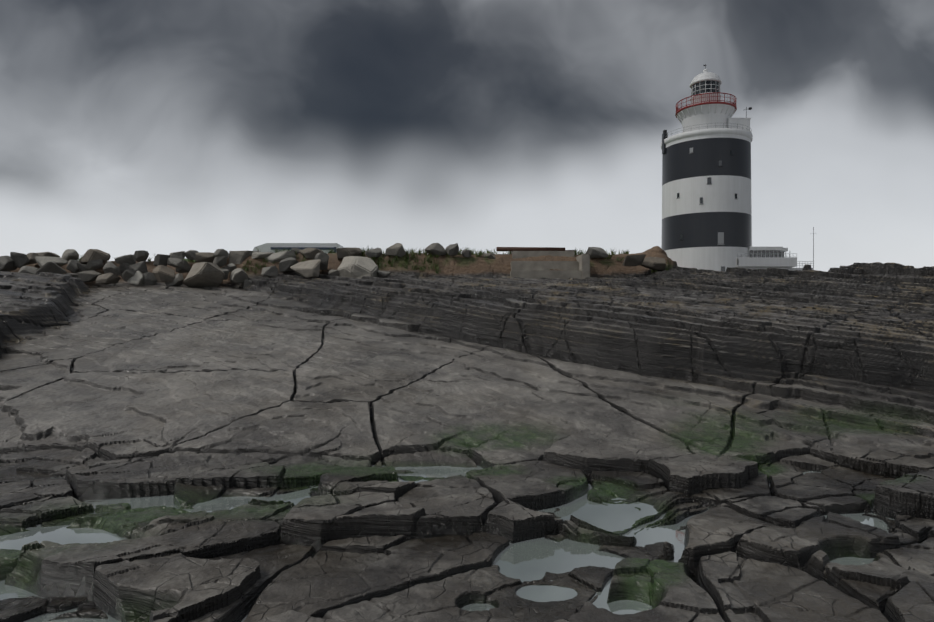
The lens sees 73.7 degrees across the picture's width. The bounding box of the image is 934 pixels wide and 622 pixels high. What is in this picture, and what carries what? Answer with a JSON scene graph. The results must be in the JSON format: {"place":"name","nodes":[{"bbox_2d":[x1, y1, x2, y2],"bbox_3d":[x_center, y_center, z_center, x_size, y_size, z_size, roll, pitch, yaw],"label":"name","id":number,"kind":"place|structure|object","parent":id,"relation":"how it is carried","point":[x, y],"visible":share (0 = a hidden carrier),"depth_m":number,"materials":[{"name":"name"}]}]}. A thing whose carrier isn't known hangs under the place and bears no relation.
{"place":"outdoors","nodes":[
{"label":"outdoors","id":0,"kind":"place"},
{"bbox_2d":[0,246,933,621],"bbox_3d":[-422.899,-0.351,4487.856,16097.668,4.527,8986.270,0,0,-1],"label":"rock terrain","id":1,"kind":"structure","parent":0,"point":[738,402],"depth_m":6.69,"materials":[{"name":"grey stone"}]},
{"bbox_2d":[253,243,343,253],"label":"building","id":2,"kind":"structure","parent":1,"relation":"on","point":[271,247],"depth_m":39.75,"materials":[{"name":"white"}]},
{"bbox_2d":[0,243,665,288],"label":"boulders","id":3,"kind":"object","parent":1,"relation":"on","point":[205,271],"visible":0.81,"depth_m":18.13,"materials":[{"name":"stone"}]},
{"bbox_2d":[60,247,673,273],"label":"grass tufts","id":4,"kind":"object","parent":1,"relation":"on","point":[419,252],"visible":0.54,"depth_m":18.94,"materials":[{"name":"green plant"}]},
{"bbox_2d":[0,465,894,621],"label":"tide pools","id":5,"kind":"object","parent":1,"relation":"on","point":[532,559],"depth_m":4.23,"materials":[{"name":"grey liquid"}]},
{"bbox_2d":[496,247,589,279],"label":"hut","id":6,"kind":"structure","parent":1,"relation":"on","point":[579,268],"depth_m":18.73,"materials":[{"name":"concrete"}]},
{"bbox_2d":[661,64,752,270],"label":"lighthouse","id":7,"kind":"object","parent":1,"relation":"on","point":[706,194],"visible":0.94,"depth_m":93.44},
{"bbox_2d":[736,227,813,270],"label":"low building","id":8,"kind":"structure","parent":1,"relation":"on","point":[764,257],"depth_m":92.17,"materials":[{"name":"white paint"}]},
{"bbox_2d":[0,0,933,271],"label":"sky","id":9,"kind":"structure","parent":0,"point":[165,127],"materials":[{"name":"grey"}]}
]}

